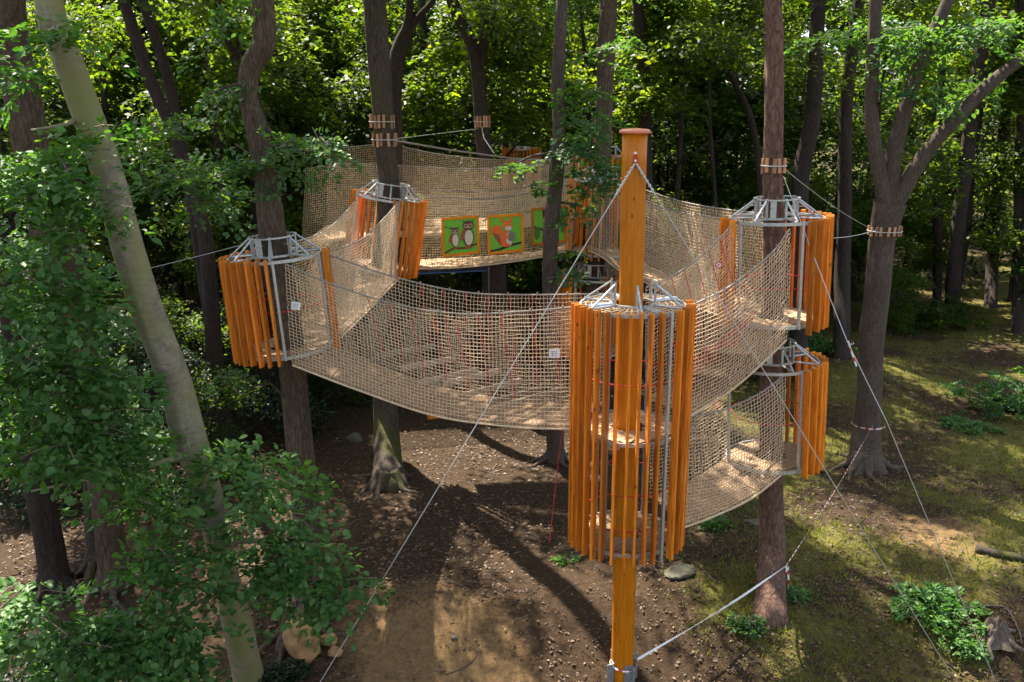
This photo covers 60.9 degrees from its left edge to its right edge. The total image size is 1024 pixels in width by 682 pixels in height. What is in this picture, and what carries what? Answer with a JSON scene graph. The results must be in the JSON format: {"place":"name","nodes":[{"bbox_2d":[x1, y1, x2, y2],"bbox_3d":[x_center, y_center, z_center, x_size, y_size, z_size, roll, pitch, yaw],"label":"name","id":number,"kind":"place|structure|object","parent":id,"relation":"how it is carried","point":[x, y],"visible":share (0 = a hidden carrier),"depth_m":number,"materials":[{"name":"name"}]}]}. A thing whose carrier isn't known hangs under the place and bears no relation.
{"place":"outdoors","nodes":[
{"label":"outdoors","id":0,"kind":"place"},
{"bbox_2d":[0,132,1023,681],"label":"ground","id":1,"kind":"structure","parent":0,"point":[400,628],"depth_m":21.46,"materials":[{"name":"brown soil"}]},
{"bbox_2d":[0,185,91,621],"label":"oak tree","id":2,"kind":"object","parent":1,"relation":"on","point":[52,563],"visible":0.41,"depth_m":18.88,"materials":[{"name":"brown plant"}]},
{"bbox_2d":[0,44,123,339],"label":"woodland tree","id":3,"kind":"object","parent":1,"relation":"on","point":[57,105],"visible":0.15,"depth_m":32.69,"materials":[{"name":"green plant"}]},
{"bbox_2d":[0,0,145,612],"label":"oak tree","id":4,"kind":"object","parent":1,"relation":"on","point":[29,103],"visible":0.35,"depth_m":16.22,"materials":[{"name":"brown plant"}]},
{"bbox_2d":[0,323,196,530],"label":"undergrowth shrub","id":5,"kind":"object","parent":1,"relation":"on","point":[17,492],"visible":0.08,"depth_m":22.61,"materials":[{"name":"green plant"}]},
{"bbox_2d":[64,159,143,595],"bbox_3d":[-9.304,1.023,18.974,1.977,9.762,1.884,7,16,25],"label":"hornbeam tree","id":6,"kind":"object","parent":1,"relation":"on","point":[87,570],"visible":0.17,"depth_m":19.72,"materials":[{"name":"plant"}]},
{"bbox_2d":[26,220,197,381],"bbox_3d":[-14.796,-0.901,32.048,5.745,7.909,5.065,0,15,0],"label":"undergrowth shrub","id":7,"kind":"object","parent":1,"relation":"on","point":[99,249],"visible":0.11,"depth_m":30.85,"materials":[{"name":"green plant"}]},
{"bbox_2d":[31,0,210,308],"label":"woodland tree","id":8,"kind":"object","parent":1,"relation":"on","point":[125,95],"visible":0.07,"depth_m":36.98,"materials":[{"name":"green plant"}]},
{"bbox_2d":[23,0,248,362],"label":"woodland tree","id":9,"kind":"object","parent":1,"relation":"on","point":[189,85],"visible":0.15,"depth_m":34.75,"materials":[{"name":"green plant"}]},
{"bbox_2d":[76,310,205,449],"bbox_3d":[-11.918,1.224,28.164,4.455,4.962,4.748,0,15,0],"label":"undergrowth shrub","id":10,"kind":"object","parent":1,"relation":"on","point":[192,361],"visible":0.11,"depth_m":27.62,"materials":[{"name":"green plant"}]},
{"bbox_2d":[26,0,286,458],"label":"forest tree","id":11,"kind":"object","parent":1,"relation":"on","point":[212,325],"visible":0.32,"depth_m":24.34,"materials":[{"name":"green plant"}]},
{"bbox_2d":[26,0,304,422],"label":"forest tree","id":12,"kind":"object","parent":1,"relation":"on","point":[235,55],"visible":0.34,"depth_m":26.43,"materials":[{"name":"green plant"}]},
{"bbox_2d":[53,0,309,339],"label":"woodland tree","id":13,"kind":"object","parent":1,"relation":"on","point":[159,259],"visible":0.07,"depth_m":38.63,"materials":[{"name":"green plant"}]},
{"bbox_2d":[114,36,251,307],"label":"woodland tree","id":14,"kind":"object","parent":1,"relation":"on","point":[181,290],"visible":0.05,"depth_m":44.62,"materials":[{"name":"green plant"}]},
{"bbox_2d":[119,293,266,468],"bbox_3d":[-9.329,1.513,25.689,4.011,6.188,4.246,0,15,0],"label":"undergrowth shrub","id":15,"kind":"object","parent":1,"relation":"on","point":[203,380],"visible":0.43,"depth_m":25.15,"materials":[{"name":"green plant"}]},
{"bbox_2d":[0,0,396,681],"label":"beech tree","id":16,"kind":"object","parent":1,"relation":"on","point":[134,644],"visible":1,"depth_m":13.70,"materials":[{"name":"green plant"}]},
{"bbox_2d":[85,0,331,446],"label":"forest tree","id":17,"kind":"object","parent":1,"relation":"on","point":[147,10],"visible":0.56,"depth_m":24.41,"materials":[{"name":"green plant"}]},
{"bbox_2d":[120,1,318,367],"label":"woodland tree","id":18,"kind":"object","parent":1,"relation":"on","point":[216,228],"visible":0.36,"depth_m":31.15,"materials":[{"name":"green plant"}]},
{"bbox_2d":[77,0,368,665],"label":"oak tree","id":19,"kind":"object","parent":1,"relation":"on","point":[261,168],"visible":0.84,"depth_m":17.45,"materials":[{"name":"green plant"}]},
{"bbox_2d":[218,232,341,367],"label":"slatted platform","id":20,"kind":"structure","parent":19,"relation":"attached to","point":[250,346],"depth_m":17.30,"materials":[{"name":"wood"}]},
{"bbox_2d":[291,198,401,338],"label":"net bridge","id":21,"kind":"structure","parent":20,"relation":"attached to","point":[357,248],"depth_m":21.53,"materials":[{"name":"beige fabric"}]},
{"bbox_2d":[285,254,607,429],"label":"net bridge","id":22,"kind":"structure","parent":20,"relation":"attached to","point":[346,366],"depth_m":17.01,"materials":[{"name":"beige fabric"}]},
{"bbox_2d":[171,219,301,403],"bbox_3d":[-9.680,-0.705,31.848,4.978,7.649,5.090,-14,20,-43],"label":"undergrowth shrub","id":23,"kind":"object","parent":1,"relation":"on","point":[238,367],"visible":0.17,"depth_m":30.82,"materials":[{"name":"green plant"}]},
{"bbox_2d":[119,1,364,316],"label":"woodland tree","id":24,"kind":"object","parent":1,"relation":"on","point":[315,116],"visible":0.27,"depth_m":35.24,"materials":[{"name":"green plant"}]},
{"bbox_2d":[165,22,337,306],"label":"woodland tree","id":25,"kind":"object","parent":1,"relation":"on","point":[246,183],"visible":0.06,"depth_m":41.13,"materials":[{"name":"green plant"}]},
{"bbox_2d":[193,275,348,444],"bbox_3d":[-8.156,0.579,28.990,5.497,6.096,5.619,0,15,0],"label":"undergrowth shrub","id":26,"kind":"object","parent":1,"relation":"on","point":[272,415],"visible":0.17,"depth_m":28.54,"materials":[{"name":"green plant"}]},
{"bbox_2d":[258,656,315,681],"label":"shrub","id":27,"kind":"object","parent":1,"relation":"on","point":[278,676],"visible":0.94,"depth_m":17.50,"materials":[{"name":"green plant"}]},
{"bbox_2d":[282,617,320,663],"bbox_3d":[-4.299,6.150,17.889,0.746,1.140,0.631,0,15,0],"label":"boulder","id":28,"kind":"object","parent":1,"relation":"on","point":[295,649],"visible":0.59,"depth_m":17.64,"materials":[{"name":"stone"}]},
{"bbox_2d":[214,0,454,314],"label":"woodland tree","id":29,"kind":"object","parent":1,"relation":"on","point":[353,95],"visible":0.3,"depth_m":39.20,"materials":[{"name":"green plant"}]},
{"bbox_2d":[298,264,372,407],"bbox_3d":[-6.210,0.049,31.942,3.696,5.804,4.229,0,15,0],"label":"undergrowth shrub","id":30,"kind":"object","parent":1,"relation":"on","point":[343,392],"visible":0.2,"depth_m":31.66,"materials":[{"name":"green plant"}]},
{"bbox_2d":[271,0,429,257],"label":"woodland tree","id":31,"kind":"object","parent":1,"relation":"on","point":[329,4],"visible":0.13,"depth_m":42.24,"materials":[{"name":"green plant"}]},
{"bbox_2d":[330,0,436,298],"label":"woodland tree","id":32,"kind":"object","parent":1,"relation":"on","point":[355,143],"visible":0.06,"depth_m":45.86,"materials":[{"name":"green plant"}]},
{"bbox_2d":[352,0,425,502],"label":"oak tree","id":33,"kind":"object","parent":1,"relation":"on","point":[389,473],"visible":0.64,"depth_m":24.67,"materials":[{"name":"brown plant"}]},
{"bbox_2d":[345,180,427,279],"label":"slatted platform","id":34,"kind":"structure","parent":33,"relation":"attached to","point":[410,270],"depth_m":24.90,"materials":[{"name":"wood"}]},
{"bbox_2d":[409,175,575,269],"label":"net bridge","id":35,"kind":"structure","parent":34,"relation":"attached to","point":[495,259],"depth_m":25.48,"materials":[{"name":"beige fabric"}]},
{"bbox_2d":[441,215,479,256],"bbox_3d":[-1.464,-2.975,24.785,1.088,1.207,0.083,0,15,0],"label":"picture panel","id":36,"kind":"object","parent":35,"relation":"attached to","point":[460,235],"visible":1,"depth_m":24.78,"materials":[{"name":"green paint"}]},
{"bbox_2d":[487,213,523,254],"bbox_3d":[-0.173,-3.038,24.748,1.056,1.190,0.063,0,15,0],"label":"picture panel","id":37,"kind":"object","parent":35,"relation":"attached to","point":[505,233],"visible":1,"depth_m":24.74,"materials":[{"name":"green paint"}]},
{"bbox_2d":[531,205,567,245],"bbox_3d":[1.065,-3.310,24.923,1.060,1.166,0.046,0,15,0],"label":"picture panel","id":38,"kind":"object","parent":35,"relation":"attached to","point":[537,222],"visible":0.59,"depth_m":24.93,"materials":[{"name":"green paint"}]},
{"bbox_2d":[317,0,473,327],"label":"woodland tree","id":39,"kind":"object","parent":1,"relation":"on","point":[393,32],"visible":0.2,"depth_m":39.68,"materials":[{"name":"green plant"}]},
{"bbox_2d":[361,208,473,373],"bbox_3d":[-4.120,-1.810,36.621,5.178,7.297,4.680,0,15,0],"label":"undergrowth shrub","id":40,"kind":"object","parent":1,"relation":"on","point":[429,255],"visible":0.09,"depth_m":35.45,"materials":[{"name":"green plant"}]},
{"bbox_2d":[419,0,426,353],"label":"forest tree","id":41,"kind":"object","parent":1,"relation":"on","point":[422,23],"visible":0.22,"depth_m":39.75,"materials":[{"name":"brown plant"}]},
{"bbox_2d":[427,234,481,333],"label":"undergrowth shrub","id":42,"kind":"object","parent":1,"relation":"on","point":[460,289],"visible":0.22,"depth_m":42.12,"materials":[{"name":"green plant"}]},
{"bbox_2d":[388,0,574,405],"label":"forest tree","id":43,"kind":"object","parent":1,"relation":"on","point":[400,46],"visible":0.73,"depth_m":30.14,"materials":[{"name":"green plant"}]},
{"bbox_2d":[302,144,573,245],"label":"net bridge","id":44,"kind":"structure","parent":43,"relation":"attached to","point":[427,225],"depth_m":31.49,"materials":[{"name":"beige fabric"}]},
{"bbox_2d":[389,0,580,385],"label":"forest tree","id":45,"kind":"object","parent":1,"relation":"on","point":[477,53],"visible":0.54,"depth_m":32.35,"materials":[{"name":"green plant"}]},
{"bbox_2d":[402,0,572,323],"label":"woodland tree","id":46,"kind":"object","parent":1,"relation":"on","point":[466,141],"visible":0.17,"depth_m":39.88,"materials":[{"name":"green plant"}]},
{"bbox_2d":[426,0,553,278],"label":"woodland tree","id":47,"kind":"object","parent":1,"relation":"on","point":[491,131],"visible":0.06,"depth_m":52.46,"materials":[{"name":"green plant"}]},
{"bbox_2d":[488,264,507,396],"bbox_3d":[-0.463,0.074,30.795,0.858,5.449,1.106,0,15,0],"label":"forest tree","id":48,"kind":"object","parent":1,"relation":"on","point":[497,278],"visible":0.49,"depth_m":30.56,"materials":[{"name":"brown plant"}]},
{"bbox_2d":[411,0,585,281],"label":"woodland tree","id":49,"kind":"object","parent":1,"relation":"on","point":[512,268],"visible":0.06,"depth_m":46.80,"materials":[{"name":"green plant"}]},
{"bbox_2d":[402,0,595,338],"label":"woodland tree","id":50,"kind":"object","parent":1,"relation":"on","point":[509,111],"visible":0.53,"depth_m":35.56,"materials":[{"name":"green plant"}]},
{"bbox_2d":[502,142,540,195],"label":"slatted platform","id":51,"kind":"structure","parent":50,"relation":"attached to","point":[531,150],"depth_m":36.84,"materials":[{"name":"wood"}]},
{"bbox_2d":[0,308,1023,681],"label":"leaf litter","id":52,"kind":"object","parent":1,"relation":"on","point":[608,562],"visible":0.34,"depth_m":21.48,"materials":[{"name":"brown plant"}]},
{"bbox_2d":[466,245,573,361],"bbox_3d":[0.429,-1.752,38.914,5.064,5.635,5.328,0,15,0],"label":"undergrowth shrub","id":53,"kind":"object","parent":1,"relation":"on","point":[477,283],"visible":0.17,"depth_m":38.48,"materials":[{"name":"green plant"}]},
{"bbox_2d":[26,0,1014,220],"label":"distant woodland","id":54,"kind":"object","parent":1,"relation":"on","point":[1004,198],"visible":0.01,"depth_m":82.73,"materials":[{"name":"green plant"}]},
{"bbox_2d":[493,0,646,469],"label":"oak tree","id":55,"kind":"object","parent":1,"relation":"on","point":[559,154],"visible":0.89,"depth_m":23.12,"materials":[{"name":"green plant"}]},
{"bbox_2d":[518,0,630,290],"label":"woodland tree","id":56,"kind":"object","parent":1,"relation":"on","point":[594,19],"visible":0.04,"depth_m":45.96,"materials":[{"name":"green plant"}]},
{"bbox_2d":[507,0,667,298],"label":"woodland tree","id":57,"kind":"object","parent":1,"relation":"on","point":[580,34],"visible":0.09,"depth_m":40.76,"materials":[{"name":"green plant"}]},
{"bbox_2d":[594,0,617,410],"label":"oak tree","id":58,"kind":"object","parent":1,"relation":"on","point":[600,18],"visible":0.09,"depth_m":31.19,"materials":[{"name":"brown plant"}]},
{"bbox_2d":[607,128,650,681],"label":"wooden pole","id":59,"kind":"object","parent":1,"relation":"on","point":[623,657],"visible":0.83,"depth_m":15.61,"materials":[{"name":"orange wood"}]},
{"bbox_2d":[320,163,634,681],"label":"guy wire","id":60,"kind":"object","parent":59,"relation":"attached to","point":[626,177],"visible":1,"depth_m":15.11,"materials":[{"name":"metal"}]},
{"bbox_2d":[568,278,695,567],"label":"slatted platform","id":61,"kind":"structure","parent":59,"relation":"attached to","point":[594,534],"depth_m":15.36,"materials":[{"name":"wood"}]},
{"bbox_2d":[650,376,785,527],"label":"net bridge","id":62,"kind":"structure","parent":61,"relation":"attached to","point":[722,484],"depth_m":17.42,"materials":[{"name":"beige fabric"}]},
{"bbox_2d":[546,0,729,465],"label":"oak tree","id":63,"kind":"object","parent":1,"relation":"on","point":[606,71],"visible":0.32,"depth_m":25.18,"materials":[{"name":"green plant"}]},
{"bbox_2d":[557,260,618,358],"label":"slatted platform","id":64,"kind":"structure","parent":63,"relation":"attached to","point":[607,274],"depth_m":26.23,"materials":[{"name":"metal"}]},
{"bbox_2d":[565,166,620,261],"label":"slatted platform","id":65,"kind":"structure","parent":63,"relation":"attached to","point":[573,227],"depth_m":26.14,"materials":[{"name":"wood"}]},
{"bbox_2d":[588,186,620,270],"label":"net bridge","id":66,"kind":"structure","parent":65,"relation":"attached to","point":[614,261],"depth_m":25.13,"materials":[{"name":"beige fabric"}]},
{"bbox_2d":[567,11,738,254],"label":"woodland tree","id":67,"kind":"object","parent":1,"relation":"on","point":[686,164],"visible":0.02,"depth_m":51.00,"materials":[{"name":"green plant"}]},
{"bbox_2d":[559,0,764,287],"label":"woodland tree","id":68,"kind":"object","parent":1,"relation":"on","point":[700,100],"visible":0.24,"depth_m":42.28,"materials":[{"name":"green plant"}]},
{"bbox_2d":[575,0,764,353],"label":"woodland tree","id":69,"kind":"object","parent":1,"relation":"on","point":[656,21],"visible":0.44,"depth_m":34.27,"materials":[{"name":"green plant"}]},
{"bbox_2d":[623,0,763,380],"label":"forest tree","id":70,"kind":"object","parent":1,"relation":"on","point":[639,23],"visible":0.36,"depth_m":34.78,"materials":[{"name":"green plant"}]},
{"bbox_2d":[651,0,796,254],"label":"woodland tree","id":71,"kind":"object","parent":1,"relation":"on","point":[734,150],"visible":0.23,"depth_m":43.44,"materials":[{"name":"green plant"}]},
{"bbox_2d":[708,3,762,259],"bbox_3d":[8.699,-13.606,36.929,8.725,29.217,5.076,14,20,42],"label":"forest tree","id":72,"kind":"object","parent":1,"relation":"on","point":[752,128],"visible":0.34,"depth_m":38.79,"materials":[{"name":"brown plant"}]},
{"bbox_2d":[719,609,769,640],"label":"seedling","id":73,"kind":"object","parent":1,"relation":"on","point":[745,623],"visible":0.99,"depth_m":18.35,"materials":[{"name":"green plant"}]},
{"bbox_2d":[654,0,836,256],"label":"woodland tree","id":74,"kind":"object","parent":1,"relation":"on","point":[686,189],"visible":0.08,"depth_m":47.98,"materials":[{"name":"green plant"}]},
{"bbox_2d":[665,0,830,273],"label":"woodland tree","id":75,"kind":"object","parent":1,"relation":"on","point":[726,162],"visible":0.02,"depth_m":52.48,"materials":[{"name":"green plant"}]},
{"bbox_2d":[640,0,863,340],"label":"forest tree","id":76,"kind":"object","parent":1,"relation":"on","point":[796,69],"visible":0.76,"depth_m":32.44,"materials":[{"name":"green plant"}]},
{"bbox_2d":[753,0,788,629],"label":"pine tree","id":77,"kind":"object","parent":1,"relation":"on","point":[770,604],"visible":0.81,"depth_m":18.05,"materials":[{"name":"brown plant"}]},
{"bbox_2d":[717,195,834,335],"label":"slatted platform","id":78,"kind":"structure","parent":77,"relation":"attached to","point":[819,249],"depth_m":17.24,"materials":[{"name":"wood"}]},
{"bbox_2d":[644,190,762,315],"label":"net bridge","id":79,"kind":"structure","parent":78,"relation":"attached to","point":[655,274],"depth_m":22.81,"materials":[{"name":"beige fabric"}]},
{"bbox_2d":[645,225,790,415],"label":"net bridge","id":80,"kind":"structure","parent":78,"relation":"attached to","point":[726,361],"depth_m":16.89,"materials":[{"name":"beige fabric"}]},
{"bbox_2d":[725,337,828,478],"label":"slatted platform","id":81,"kind":"structure","parent":77,"relation":"attached to","point":[810,405],"depth_m":17.89,"materials":[{"name":"wood"}]},
{"bbox_2d":[702,0,887,300],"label":"woodland tree","id":82,"kind":"object","parent":1,"relation":"on","point":[758,98],"visible":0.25,"depth_m":42.39,"materials":[{"name":"green plant"}]},
{"bbox_2d":[799,0,934,291],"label":"woodland tree","id":83,"kind":"object","parent":1,"relation":"on","point":[840,28],"visible":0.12,"depth_m":48.49,"materials":[{"name":"green plant"}]},
{"bbox_2d":[829,21,927,270],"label":"woodland tree","id":84,"kind":"object","parent":1,"relation":"on","point":[910,131],"visible":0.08,"depth_m":54.85,"materials":[{"name":"green plant"}]},
{"bbox_2d":[790,0,978,381],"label":"forest tree","id":85,"kind":"object","parent":1,"relation":"on","point":[806,145],"visible":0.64,"depth_m":32.56,"materials":[{"name":"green plant"}]},
{"bbox_2d":[785,0,990,287],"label":"woodland tree","id":86,"kind":"object","parent":1,"relation":"on","point":[910,215],"visible":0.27,"depth_m":41.27,"materials":[{"name":"green plant"}]},
{"bbox_2d":[851,224,938,335],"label":"undergrowth shrub","id":87,"kind":"object","parent":1,"relation":"on","point":[908,285],"visible":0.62,"depth_m":40.94,"materials":[{"name":"green plant"}]},
{"bbox_2d":[852,20,953,261],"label":"woodland tree","id":88,"kind":"object","parent":1,"relation":"on","point":[933,115],"visible":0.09,"depth_m":50.51,"materials":[{"name":"green plant"}]},
{"bbox_2d":[784,0,1023,485],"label":"oak tree","id":89,"kind":"object","parent":1,"relation":"on","point":[893,188],"visible":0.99,"depth_m":23.59,"materials":[{"name":"grey plant"}]},
{"bbox_2d":[832,0,1023,358],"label":"forest tree","id":90,"kind":"object","parent":1,"relation":"on","point":[842,286],"visible":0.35,"depth_m":35.95,"materials":[{"name":"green plant"}]},
{"bbox_2d":[888,291,988,333],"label":"shrub","id":91,"kind":"object","parent":1,"relation":"on","point":[926,317],"visible":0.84,"depth_m":42.37,"materials":[{"name":"green plant"}]},
{"bbox_2d":[887,580,993,638],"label":"shrub","id":92,"kind":"object","parent":1,"relation":"on","point":[949,599],"visible":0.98,"depth_m":18.59,"materials":[{"name":"green plant"}]},
{"bbox_2d":[911,40,1011,289],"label":"woodland tree","id":93,"kind":"object","parent":1,"relation":"on","point":[951,190],"visible":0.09,"depth_m":53.56,"materials":[{"name":"green plant"}]},
{"bbox_2d":[902,0,1023,289],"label":"woodland tree","id":94,"kind":"object","parent":1,"relation":"on","point":[1010,98],"visible":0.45,"depth_m":43.90,"materials":[{"name":"green plant"}]},
{"bbox_2d":[932,622,995,662],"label":"shrub","id":95,"kind":"object","parent":1,"relation":"on","point":[964,642],"visible":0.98,"depth_m":17.94,"materials":[{"name":"green plant"}]},
{"bbox_2d":[932,0,1005,309],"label":"forest tree","id":96,"kind":"object","parent":1,"relation":"on","point":[937,228],"visible":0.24,"depth_m":44.91,"materials":[{"name":"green plant"}]},
{"bbox_2d":[944,0,995,319],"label":"forest tree","id":97,"kind":"object","parent":1,"relation":"on","point":[955,258],"visible":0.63,"depth_m":42.28,"materials":[{"name":"brown plant"}]},
{"bbox_2d":[938,413,1006,436],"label":"plant","id":98,"kind":"object","parent":1,"relation":"on","point":[968,423],"visible":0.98,"depth_m":29.15,"materials":[{"name":"green plant"}]},
{"bbox_2d":[945,0,1016,301],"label":"woodland tree","id":99,"kind":"object","parent":1,"relation":"on","point":[1010,219],"visible":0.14,"depth_m":47.11,"materials":[{"name":"green plant"}]},
{"bbox_2d":[939,366,1023,421],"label":"shrub","id":100,"kind":"object","parent":1,"relation":"on","point":[1015,401],"visible":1,"depth_m":30.56,"materials":[{"name":"green plant"}]},
{"bbox_2d":[950,29,1023,301],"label":"woodland tree","id":101,"kind":"object","parent":1,"relation":"on","point":[988,159],"visible":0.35,"depth_m":42.69,"materials":[{"name":"green plant"}]},
{"bbox_2d":[973,614,1023,659],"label":"tree stump","id":102,"kind":"object","parent":1,"relation":"on","point":[997,635],"visible":0.85,"depth_m":18.01,"materials":[{"name":"grey wood"}]},
{"bbox_2d":[983,4,1016,307],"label":"forest tree","id":103,"kind":"object","parent":1,"relation":"on","point":[991,292],"visible":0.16,"depth_m":47.72,"materials":[{"name":"brown plant"}]},
{"bbox_2d":[1011,0,1023,333],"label":"forest tree","id":104,"kind":"object","parent":1,"relation":"on","point":[1017,324],"visible":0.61,"depth_m":42.72,"materials":[{"name":"brown plant"}]},
{"bbox_2d":[338,279,1023,681],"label":"grass","id":105,"kind":"structure","parent":0,"point":[988,563],"depth_m":21.51,"materials":[{"name":"green plant"}]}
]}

